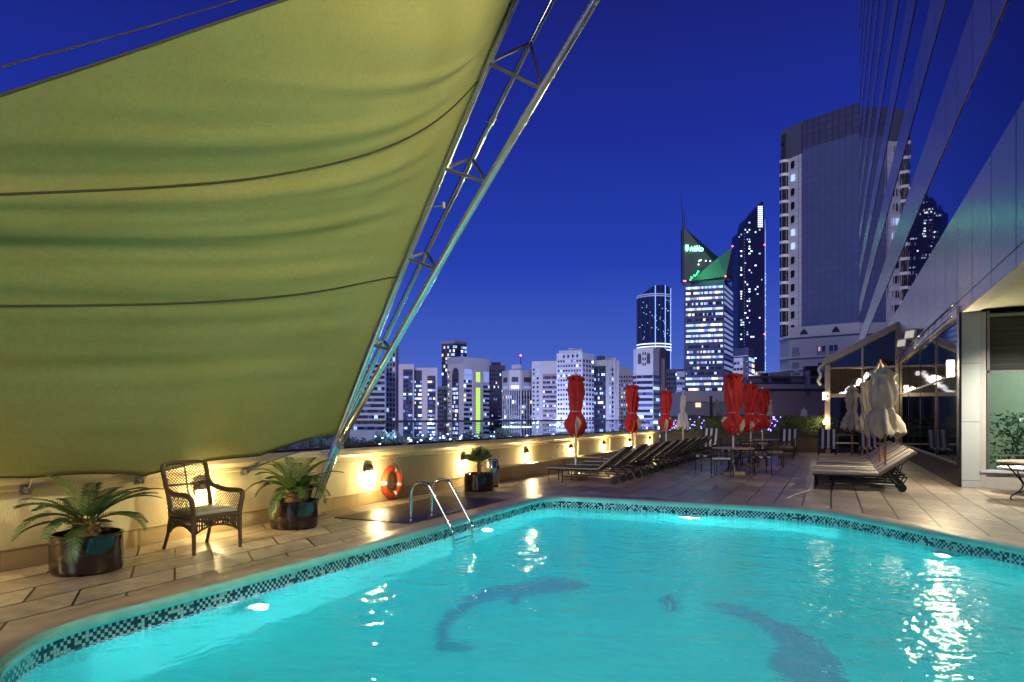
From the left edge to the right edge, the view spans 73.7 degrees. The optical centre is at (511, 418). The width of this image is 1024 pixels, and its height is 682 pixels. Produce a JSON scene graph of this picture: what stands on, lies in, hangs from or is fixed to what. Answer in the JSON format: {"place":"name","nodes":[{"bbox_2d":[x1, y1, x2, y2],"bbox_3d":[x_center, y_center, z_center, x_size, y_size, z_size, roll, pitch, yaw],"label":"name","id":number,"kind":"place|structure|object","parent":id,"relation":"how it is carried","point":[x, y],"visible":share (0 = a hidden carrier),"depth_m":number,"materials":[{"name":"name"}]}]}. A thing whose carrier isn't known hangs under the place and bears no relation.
{"place":"outdoors","nodes":[
{"label":"outdoors","id":0,"kind":"place"},
{"bbox_2d":[278,423,394,449],"bbox_3d":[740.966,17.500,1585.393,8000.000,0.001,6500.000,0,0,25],"label":"city ground","id":1,"kind":"structure","parent":0,"point":[296,446],"depth_m":466.62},
{"bbox_2d":[381,429,396,440],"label":"park tree","id":2,"kind":"object","parent":1,"relation":"on","point":[387,436],"visible":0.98,"depth_m":424.66,"materials":[{"name":"green plant"}]},
{"bbox_2d":[399,364,413,442],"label":"office block","id":3,"kind":"structure","parent":1,"relation":"on","point":[406,391],"depth_m":499.75,"materials":[{"name":"white concrete"}]},
{"bbox_2d":[490,428,516,437],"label":"park tree","id":4,"kind":"object","parent":1,"relation":"on","point":[499,431],"visible":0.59,"depth_m":403.27,"materials":[{"name":"green plant"}]},
{"bbox_2d":[633,348,659,438],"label":"office tower","id":5,"kind":"structure","parent":1,"relation":"on","point":[646,377],"depth_m":390.06,"materials":[{"name":"white concrete"}]},
{"bbox_2d":[681,197,733,390],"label":"bank tower","id":6,"kind":"structure","parent":1,"relation":"on","point":[707,275],"depth_m":474.68,"materials":[{"name":"blue"}]},
{"bbox_2d":[739,366,905,444],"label":"service wall","id":7,"kind":"structure","parent":1,"relation":"on","point":[789,394],"depth_m":60.00,"materials":[{"name":"concrete"}]},
{"bbox_2d":[350,363,384,441],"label":"office block","id":8,"kind":"structure","parent":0,"point":[373,408],"depth_m":520.00,"materials":[{"name":"white concrete"}]},
{"bbox_2d":[386,345,398,440],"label":"glass tower","id":9,"kind":"structure","parent":0,"point":[392,389],"depth_m":539.58,"materials":[{"name":"blue glass"}]},
{"bbox_2d":[414,368,436,440],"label":"office block","id":10,"kind":"structure","parent":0,"point":[425,393],"depth_m":504.75,"materials":[{"name":"white"}]},
{"bbox_2d":[0,0,859,419],"label":"sky","id":11,"kind":"structure","parent":0,"point":[654,104],"materials":[{"name":"blue"}]},
{"bbox_2d":[437,386,447,440],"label":"apartment block","id":12,"kind":"structure","parent":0,"point":[442,402],"depth_m":540.00,"materials":[{"name":"white concrete"}]},
{"bbox_2d":[441,340,466,385],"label":"glass tower","id":13,"kind":"structure","parent":0,"point":[454,348],"depth_m":756.37,"materials":[{"name":"blue glass"}]},
{"bbox_2d":[447,356,489,439],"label":"office tower","id":14,"kind":"structure","parent":0,"point":[468,389],"depth_m":512.77,"materials":[{"name":"white concrete"}]},
{"bbox_2d":[489,362,504,435],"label":"apartment block","id":15,"kind":"structure","parent":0,"point":[496,369],"depth_m":600.00,"materials":[{"name":"grey concrete"}]},
{"bbox_2d":[0,451,1023,630],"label":"pool deck","id":16,"kind":"structure","parent":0,"point":[33,592],"depth_m":11.06,"materials":[{"name":"tile"}]},
{"bbox_2d":[11,474,165,576],"bbox_3d":[-4.226,1.021,6.743,1.251,0.958,1.320,0,0,8],"label":"potted cycad","id":17,"kind":"object","parent":16,"relation":"on","point":[87,546],"visible":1,"depth_m":6.57,"materials":[{"name":"plant"}]},
{"bbox_2d":[160,459,244,554],"bbox_3d":[-3.622,0.998,7.939,0.725,1.018,0.735,0,0,33],"label":"wicker chair","id":18,"kind":"object","parent":16,"relation":"on","point":[209,514],"visible":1,"depth_m":7.92,"materials":[{"name":"brown wicker"}]},
{"bbox_2d":[245,456,343,530],"bbox_3d":[-3.016,1.022,9.481,1.151,0.956,1.240,0,0,19],"label":"potted cycad","id":19,"kind":"object","parent":16,"relation":"on","point":[294,509],"visible":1,"depth_m":9.27,"materials":[{"name":"plant"}]},
{"bbox_2d":[0,430,660,571],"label":"parapet wall","id":20,"kind":"structure","parent":16,"relation":"on","point":[352,485],"depth_m":10.19,"materials":[{"name":"paint"}]},
{"bbox_2d":[19,478,32,494],"bbox_3d":[-4.820,0.581,6.862,0.255,0.375,0.120,0,0,25],"label":"sail bracket","id":21,"kind":"object","parent":20,"relation":"attached to","point":[25,489],"visible":0.69,"depth_m":6.88,"materials":[{"name":"metal"}]},
{"bbox_2d":[134,475,147,484],"bbox_3d":[-4.295,0.633,8.035,0.263,0.283,0.117,0,0,5],"label":"sail bracket","id":22,"kind":"object","parent":20,"relation":"attached to","point":[138,480],"visible":0.76,"depth_m":8.01,"materials":[{"name":"metal"}]},
{"bbox_2d":[193,480,206,497],"bbox_3d":[-3.998,0.910,8.856,0.097,0.237,0.236,0,0,25],"label":"wall lamp","id":23,"kind":"object","parent":20,"relation":"attached to","point":[200,489],"visible":0.32,"depth_m":8.80,"materials":[{"name":"brown metal"}]},
{"bbox_2d":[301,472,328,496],"bbox_3d":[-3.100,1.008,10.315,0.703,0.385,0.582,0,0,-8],"label":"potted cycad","id":24,"kind":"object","parent":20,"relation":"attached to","point":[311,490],"visible":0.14,"depth_m":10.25,"materials":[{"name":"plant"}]},
{"bbox_2d":[364,464,373,476],"bbox_3d":[-2.503,0.910,12.054,0.097,0.237,0.236,0,0,25],"label":"wall lamp","id":25,"kind":"object","parent":20,"relation":"attached to","point":[368,470],"visible":1,"depth_m":12.00,"materials":[{"name":"white glass"}]},
{"bbox_2d":[381,457,403,500],"bbox_3d":[-2.224,1.101,12.596,0.136,0.807,0.681,0,0,25],"label":"life ring","id":26,"kind":"object","parent":20,"relation":"hanging from","point":[395,491],"visible":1,"depth_m":12.53,"materials":[{"name":"orange plastic"}]},
{"bbox_2d":[270,419,657,452],"bbox_3d":[-1.738,0.274,14.478,0.080,0.492,41.760,0,0,25],"label":"glass railing","id":27,"kind":"object","parent":20,"relation":"on","point":[363,446],"visible":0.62,"depth_m":14.59,"materials":[{"name":"glass"}]},
{"bbox_2d":[334,496,505,523],"bbox_3d":[-1.395,1.491,11.470,1.350,0.012,3.200,0,0,25],"label":"rubber mat","id":28,"kind":"object","parent":16,"relation":"on","point":[399,513],"visible":0.95,"depth_m":11.07,"materials":[{"name":"brown rubber"}]},
{"bbox_2d":[408,478,473,539],"bbox_3d":[-1.032,1.700,10.031,0.805,1.601,0.680,0,0,25],"label":"pool ladder","id":29,"kind":"object","parent":16,"relation":"attached to","point":[432,493],"visible":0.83,"depth_m":9.91,"materials":[{"name":"metal"}]},
{"bbox_2d":[311,0,599,515],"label":"truss mast","id":30,"kind":"object","parent":16,"relation":"on","point":[352,411],"visible":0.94,"depth_m":9.98,"materials":[{"name":"metal"}]},
{"bbox_2d":[0,0,510,477],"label":"shade sail","id":31,"kind":"object","parent":30,"relation":"attached to","point":[207,231],"visible":1,"depth_m":6.76,"materials":[{"name":"fabric"}]},
{"bbox_2d":[0,0,237,68],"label":"stay cable","id":32,"kind":"object","parent":31,"relation":"attached to","point":[54,52],"visible":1,"depth_m":6.33,"materials":[{"name":"grey metal"}]},
{"bbox_2d":[463,446,493,491],"bbox_3d":[-0.705,1.013,14.274,0.665,0.975,0.655,0,0,-1],"label":"potted fan palm","id":33,"kind":"object","parent":16,"relation":"on","point":[478,481],"visible":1,"depth_m":14.09,"materials":[{"name":"plant"}]},
{"bbox_2d":[487,459,498,486],"bbox_3d":[-0.415,1.190,15.041,0.264,0.620,0.253,0,0,25],"label":"ashtray bin","id":34,"kind":"object","parent":16,"relation":"on","point":[493,465],"visible":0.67,"depth_m":14.94,"materials":[{"name":"metal"}]},
{"bbox_2d":[0,495,1023,659],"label":"pool edge paving","id":35,"kind":"structure","parent":16,"relation":"on","point":[12,638],"depth_m":6.97,"materials":[{"name":"stone"}]},
{"bbox_2d":[563,372,587,479],"bbox_3d":[1.590,0.160,17.029,0.630,2.680,0.630,0,0,8],"label":"closed umbrella","id":36,"kind":"object","parent":16,"relation":"on","point":[575,424],"visible":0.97,"depth_m":16.91,"materials":[{"name":"red fabric"}]},
{"bbox_2d":[547,446,632,484],"bbox_3d":[1.828,1.064,16.076,1.938,0.872,0.730,0,0,26],"label":"sun lounger","id":37,"kind":"object","parent":16,"relation":"on","point":[614,458],"visible":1,"depth_m":15.89,"materials":[{"name":"brown wood"}]},
{"bbox_2d":[567,444,647,479],"bbox_3d":[2.402,1.064,17.307,1.938,0.872,0.730,0,0,26],"label":"sun lounger","id":38,"kind":"object","parent":16,"relation":"on","point":[631,454],"visible":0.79,"depth_m":17.10,"materials":[{"name":"brown wood"}]},
{"bbox_2d":[585,442,659,475],"bbox_3d":[2.997,1.064,18.579,1.938,0.872,0.730,0,0,24],"label":"sun lounger","id":39,"kind":"object","parent":16,"relation":"on","point":[646,471],"visible":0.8,"depth_m":18.28,"materials":[{"name":"black metal"}]},
{"bbox_2d":[624,382,640,465],"bbox_3d":[3.843,0.160,21.826,0.630,2.680,0.630,0,0,35],"label":"closed umbrella","id":40,"kind":"object","parent":16,"relation":"on","point":[632,423],"visible":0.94,"depth_m":21.71,"materials":[{"name":"red fabric"}]},
{"bbox_2d":[600,441,670,471],"bbox_3d":[3.560,1.064,19.785,1.938,0.872,0.730,0,0,27],"label":"sun lounger","id":41,"kind":"object","parent":16,"relation":"on","point":[657,451],"visible":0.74,"depth_m":19.41,"materials":[{"name":"black metal"}]},
{"bbox_2d":[615,439,679,468],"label":"sun lounger","id":42,"kind":"object","parent":16,"relation":"on","point":[670,464],"visible":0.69,"depth_m":20.61,"materials":[{"name":"black metal"}]},
{"bbox_2d":[626,438,688,465],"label":"sun lounger","id":43,"kind":"object","parent":16,"relation":"on","point":[678,461],"visible":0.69,"depth_m":21.87,"materials":[{"name":"black metal"}]},
{"bbox_2d":[659,388,672,458],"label":"closed umbrella","id":44,"kind":"object","parent":16,"relation":"on","point":[666,422],"visible":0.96,"depth_m":25.84,"materials":[{"name":"red fabric"}]},
{"bbox_2d":[639,437,695,463],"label":"sun lounger","id":45,"kind":"object","parent":16,"relation":"on","point":[688,459],"visible":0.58,"depth_m":23.07,"materials":[{"name":"black metal"}]},
{"bbox_2d":[651,436,702,460],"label":"sun lounger","id":46,"kind":"object","parent":16,"relation":"on","point":[690,445],"visible":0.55,"depth_m":24.31,"materials":[{"name":"brown wood"}]},
{"bbox_2d":[676,392,688,439],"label":"closed umbrella","id":47,"kind":"object","parent":16,"relation":"on","point":[682,422],"visible":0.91,"depth_m":26.89,"materials":[{"name":"white fabric"}]},
{"bbox_2d":[670,436,708,458],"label":"sun lounger","id":48,"kind":"object","parent":16,"relation":"on","point":[705,438],"visible":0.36,"depth_m":25.58,"materials":[{"name":"black metal"}]},
{"bbox_2d":[693,439,716,472],"bbox_3d":[5.383,1.036,19.013,0.514,0.928,0.539,0,0,35],"label":"iron chair","id":49,"kind":"object","parent":16,"relation":"on","point":[701,455],"visible":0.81,"depth_m":18.95,"materials":[{"name":"black metal"}]},
{"bbox_2d":[702,428,718,453],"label":"sun lounger","id":50,"kind":"object","parent":16,"relation":"on","point":[708,432],"visible":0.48,"depth_m":30.46,"materials":[{"name":"metal"}]},
{"bbox_2d":[711,441,733,476],"bbox_3d":[5.449,1.036,17.682,0.539,0.928,0.514,0,0,25],"label":"iron chair","id":51,"kind":"object","parent":16,"relation":"on","point":[714,458],"visible":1,"depth_m":17.57,"materials":[{"name":"black metal"}]},
{"bbox_2d":[721,370,744,475],"bbox_3d":[5.927,0.085,18.312,0.638,2.830,0.630,0,0,14],"label":"closed umbrella","id":52,"kind":"object","parent":16,"relation":"on","point":[732,421],"visible":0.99,"depth_m":18.16,"materials":[{"name":"red fabric"}]},
{"bbox_2d":[712,447,754,471],"bbox_3d":[5.931,1.138,18.311,1.100,0.738,1.100,0,0,25],"label":"round table","id":53,"kind":"object","parent":16,"relation":"on","point":[740,449],"visible":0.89,"depth_m":18.16,"materials":[{"name":"stone"}]},
{"bbox_2d":[734,439,753,473],"bbox_3d":[6.464,1.036,19.026,0.539,0.928,0.514,0,0,25],"label":"iron chair","id":54,"kind":"object","parent":16,"relation":"on","point":[742,455],"visible":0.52,"depth_m":19.10,"materials":[{"name":"black metal"}]},
{"bbox_2d":[738,441,759,467],"bbox_3d":[7.408,1.098,21.283,0.635,0.804,0.604,0,0,25],"label":"rattan chair","id":55,"kind":"object","parent":16,"relation":"on","point":[757,453],"visible":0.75,"depth_m":21.08,"materials":[{"name":"brown wicker"}]},
{"bbox_2d":[741,381,760,465],"bbox_3d":[7.693,0.135,22.012,0.631,2.730,0.632,0,0,6],"label":"closed umbrella","id":56,"kind":"object","parent":16,"relation":"on","point":[750,402],"visible":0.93,"depth_m":21.87,"materials":[{"name":"red fabric"}]},
{"bbox_2d":[749,440,773,474],"bbox_3d":[6.722,1.036,18.392,0.514,0.928,0.539,0,0,5],"label":"iron chair","id":57,"kind":"object","parent":16,"relation":"on","point":[754,457],"visible":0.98,"depth_m":18.18,"materials":[{"name":"black metal"}]},
{"bbox_2d":[757,386,770,456],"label":"closed umbrella","id":58,"kind":"object","parent":16,"relation":"on","point":[763,405],"visible":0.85,"depth_m":25.67,"materials":[{"name":"red fabric"}]},
{"bbox_2d":[765,441,785,466],"bbox_3d":[8.344,1.098,21.605,0.604,0.804,0.635,0,0,15],"label":"rattan chair","id":59,"kind":"object","parent":16,"relation":"on","point":[778,452],"visible":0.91,"depth_m":21.37,"materials":[{"name":"brown wicker"}]},
{"bbox_2d":[660,414,894,453],"bbox_3d":[12.045,0.633,31.448,10.320,1.734,1.167,0,0,25],"label":"hedge planter","id":60,"kind":"object","parent":16,"relation":"on","point":[807,427],"visible":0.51,"depth_m":31.12,"materials":[{"name":"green plant"}]},
{"bbox_2d":[778,438,795,459],"bbox_3d":[10.187,1.098,25.263,0.604,0.804,0.635,0,0,25],"label":"rattan chair","id":61,"kind":"object","parent":16,"relation":"on","point":[788,446],"visible":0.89,"depth_m":25.00,"materials":[{"name":"brown wicker"}]},
{"bbox_2d":[778,429,797,455],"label":"sun lounger","id":62,"kind":"object","parent":16,"relation":"on","point":[788,434],"visible":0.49,"depth_m":29.13,"materials":[{"name":"metal"}]},
{"bbox_2d":[818,429,836,455],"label":"sun lounger","id":63,"kind":"object","parent":16,"relation":"on","point":[826,438],"visible":0.97,"depth_m":28.44,"materials":[{"name":"metal"}]},
{"bbox_2d":[840,382,858,455],"bbox_3d":[11.258,0.135,22.566,0.680,2.730,0.649,0,0,-18],"label":"closed umbrella","id":64,"kind":"object","parent":16,"relation":"on","point":[850,420],"visible":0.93,"depth_m":22.46,"materials":[{"name":"beige fabric"}]},
{"bbox_2d":[818,441,890,457],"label":"sun lounger","id":65,"kind":"object","parent":16,"relation":"on","point":[876,449],"visible":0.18,"depth_m":20.42,"materials":[{"name":"brown wood"}]},
{"bbox_2d":[817,442,892,459],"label":"sun lounger","id":66,"kind":"object","parent":16,"relation":"on","point":[877,451],"visible":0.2,"depth_m":19.50,"materials":[{"name":"beige fabric"}]},
{"bbox_2d":[817,321,898,453],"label":"garden pavilion","id":67,"kind":"structure","parent":16,"relation":"on","point":[842,367],"depth_m":29.69,"materials":[{"name":"brown metal"}]},
{"bbox_2d":[818,443,897,460],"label":"sun lounger","id":68,"kind":"object","parent":16,"relation":"on","point":[882,451],"visible":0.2,"depth_m":18.91,"materials":[{"name":"beige fabric"}]},
{"bbox_2d":[817,445,901,464],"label":"sun lounger","id":69,"kind":"object","parent":16,"relation":"on","point":[882,456],"visible":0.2,"depth_m":17.37,"materials":[{"name":"beige fabric"}]},
{"bbox_2d":[819,443,900,462],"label":"sun lounger","id":70,"kind":"object","parent":16,"relation":"on","point":[861,460],"visible":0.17,"depth_m":18.09,"materials":[{"name":"beige fabric"}]},
{"bbox_2d":[814,447,907,481],"bbox_3d":[8.171,1.075,16.031,1.954,0.849,0.730,0,0,25],"label":"sun lounger","id":71,"kind":"object","parent":16,"relation":"on","point":[888,458],"visible":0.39,"depth_m":15.83,"materials":[{"name":"beige fabric"}]},
{"bbox_2d":[816,446,905,479],"bbox_3d":[8.553,1.075,16.779,1.954,0.849,0.730,0,0,24],"label":"sun lounger","id":72,"kind":"object","parent":16,"relation":"on","point":[888,455],"visible":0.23,"depth_m":16.73,"materials":[{"name":"beige fabric"}]},
{"bbox_2d":[855,378,871,455],"bbox_3d":[10.584,0.135,20.331,0.631,2.730,0.642,0,0,-34],"label":"closed umbrella","id":73,"kind":"object","parent":16,"relation":"on","point":[864,402],"visible":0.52,"depth_m":20.27,"materials":[{"name":"beige fabric"}]},
{"bbox_2d":[815,448,912,485],"bbox_3d":[7.847,1.075,15.295,1.954,0.849,0.730,0,0,25],"label":"sun lounger","id":74,"kind":"object","parent":16,"relation":"on","point":[879,467],"visible":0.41,"depth_m":15.19,"materials":[{"name":"beige fabric"}]},
{"bbox_2d":[812,450,916,491],"bbox_3d":[7.472,1.075,14.543,1.954,0.849,0.730,0,0,26],"label":"sun lounger","id":75,"kind":"object","parent":16,"relation":"on","point":[900,486],"visible":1,"depth_m":14.33,"materials":[{"name":"beige metal"}]},
{"bbox_2d":[857,432,877,455],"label":"sun lounger","id":76,"kind":"object","parent":16,"relation":"on","point":[872,443],"visible":0.54,"depth_m":27.75,"materials":[{"name":"multicoloured metal"}]},
{"bbox_2d":[862,359,891,481],"bbox_3d":[8.800,0.035,16.311,0.756,2.930,0.724,0,0,41],"label":"closed umbrella","id":77,"kind":"object","parent":16,"relation":"on","point":[878,366],"visible":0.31,"depth_m":16.33,"materials":[{"name":"beige fabric"}]},
{"bbox_2d":[868,363,906,488],"bbox_3d":[8.220,0.135,14.955,0.762,2.730,0.794,0,0,25],"label":"closed umbrella","id":78,"kind":"object","parent":16,"relation":"on","point":[884,419],"visible":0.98,"depth_m":14.84,"materials":[{"name":"beige fabric"}]},
{"bbox_2d":[895,304,959,485],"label":"glass curtain wall","id":79,"kind":"structure","parent":16,"relation":"on","point":[927,401],"depth_m":19.02,"materials":[{"name":"glass"}]},
{"bbox_2d":[897,338,910,347],"bbox_3d":[14.065,-2.725,24.478,0.309,0.356,0.468,0,0,-13],"label":"floodlight","id":80,"kind":"object","parent":79,"relation":"attached to","point":[902,342],"visible":0.84,"depth_m":24.38,"materials":[{"name":"beige metal"}]},
{"bbox_2d":[904,328,920,339],"bbox_3d":[12.880,-2.725,21.942,0.309,0.356,0.468,0,0,-13],"label":"floodlight","id":81,"kind":"object","parent":79,"relation":"attached to","point":[913,333],"visible":0.91,"depth_m":21.83,"materials":[{"name":"beige metal"}]},
{"bbox_2d":[957,262,1023,489],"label":"hotel entrance bay","id":82,"kind":"object","parent":16,"relation":"on","point":[990,362],"visible":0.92,"depth_m":14.84,"materials":[{"name":"white paint"}]},
{"bbox_2d":[946,359,956,377],"bbox_3d":[9.824,-1.123,15.222,0.243,0.425,0.166,0,0,25],"label":"cylinder wall lamp","id":83,"kind":"object","parent":82,"relation":"attached to","point":[951,368],"visible":0.98,"depth_m":15.18,"materials":[{"name":"beige"}]},
{"bbox_2d":[986,310,1023,469],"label":"window frame","id":84,"kind":"structure","parent":82,"relation":"in","point":[988,371],"depth_m":14.77,"materials":[{"name":"metal"}]},
{"bbox_2d":[996,459,1023,499],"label":"round table","id":85,"kind":"object","parent":16,"relation":"on","point":[1007,462],"visible":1,"depth_m":12.47,"materials":[{"name":"stone"}]},
{"bbox_2d":[502,355,531,436],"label":"office tower","id":86,"kind":"structure","parent":0,"point":[516,392],"depth_m":492.21,"materials":[{"name":"white concrete"}]},
{"bbox_2d":[15,507,1023,681],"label":"pool water","id":87,"kind":"structure","parent":0,"point":[562,594],"depth_m":5.90,"materials":[{"name":"teal liquid"}]},
{"bbox_2d":[532,361,556,435],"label":"apartment block","id":88,"kind":"structure","parent":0,"point":[544,390],"depth_m":477.17,"materials":[{"name":"white concrete"}]},
{"bbox_2d":[557,348,593,433],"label":"apartment block","id":89,"kind":"structure","parent":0,"point":[571,361],"depth_m":437.51,"materials":[{"name":"white concrete"}]},
{"bbox_2d":[594,356,618,431],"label":"apartment block","id":90,"kind":"structure","parent":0,"point":[606,388],"depth_m":455.36,"materials":[{"name":"white concrete"}]},
{"bbox_2d":[619,367,632,430],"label":"apartment block","id":91,"kind":"structure","parent":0,"point":[625,377],"depth_m":560.00,"materials":[{"name":"grey concrete"}]},
{"bbox_2d":[637,285,670,368],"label":"round glass tower","id":92,"kind":"structure","parent":0,"point":[653,316],"depth_m":902.12,"materials":[{"name":"blue glass"}]},
{"bbox_2d":[659,349,665,437],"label":"apartment block","id":93,"kind":"structure","parent":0,"point":[662,367],"depth_m":415.57,"materials":[{"name":"grey concrete"}]},
{"bbox_2d":[666,369,683,392],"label":"apartment block","id":94,"kind":"structure","parent":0,"point":[671,379],"depth_m":520.00,"materials":[{"name":"grey concrete"}]},
{"bbox_2d":[677,371,684,391],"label":"apartment block","id":95,"kind":"structure","parent":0,"point":[680,381],"depth_m":450.00,"materials":[{"name":"grey concrete"}]},
{"bbox_2d":[669,391,726,417],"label":"building","id":96,"kind":"structure","parent":0,"point":[697,402],"depth_m":110.00,"materials":[{"name":"white concrete"}]},
{"bbox_2d":[712,399,722,415],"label":"closed umbrella","id":97,"kind":"object","parent":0,"point":[716,408],"visible":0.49,"depth_m":37.83,"materials":[{"name":"grey fabric"}]},
{"bbox_2d":[734,358,745,376],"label":"apartment block","id":98,"kind":"structure","parent":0,"point":[739,365],"depth_m":347.18,"materials":[{"name":"white concrete"}]},
{"bbox_2d":[733,347,753,376],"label":"office block","id":99,"kind":"structure","parent":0,"point":[747,353],"depth_m":414.61,"materials":[{"name":"grey concrete"}]},
{"bbox_2d":[732,201,765,372],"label":"curved skyscraper","id":100,"kind":"structure","parent":0,"point":[749,281],"depth_m":950.00,"materials":[{"name":"blue glass"}]},
{"bbox_2d":[777,322,859,375],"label":"podium building","id":101,"kind":"structure","parent":0,"point":[801,348],"depth_m":133.92,"materials":[{"name":"white paint"}]},
{"bbox_2d":[779,102,859,337],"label":"apartment tower","id":102,"kind":"structure","parent":0,"point":[819,216],"depth_m":161.55,"materials":[{"name":"concrete"}]},
{"bbox_2d":[859,0,1023,371],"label":"hotel tower","id":103,"kind":"structure","parent":0,"point":[941,155],"depth_m":18.39,"materials":[{"name":"metal"}]},
{"bbox_2d":[990,410,1023,469],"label":"plant","id":104,"kind":"object","parent":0,"point":[1017,441],"depth_m":15.21,"materials":[{"name":"green plant"}]},
{"bbox_2d":[997,465,1023,492],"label":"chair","id":105,"kind":"object","parent":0,"point":[1017,468],"visible":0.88,"depth_m":13.68,"materials":[{"name":"white paint"}]},
{"label":"pool floor","id":106,"kind":"structure","parent":0,"visible":0},
{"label":"pool wall","id":107,"kind":"structure","parent":106,"relation":"on","visible":0},
{"bbox_2d":[2,501,1023,681],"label":"pool mosaic band","id":108,"kind":"object","parent":107,"relation":"attached to","point":[49,651],"visible":0.67,"depth_m":8.05,"materials":[{"name":"teal tile"}]},
{"bbox_2d":[0,497,1023,681],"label":"pool nosing","id":109,"kind":"object","parent":108,"relation":"on","point":[10,660],"visible":0.99,"depth_m":7.76,"materials":[{"name":"teal tile"}]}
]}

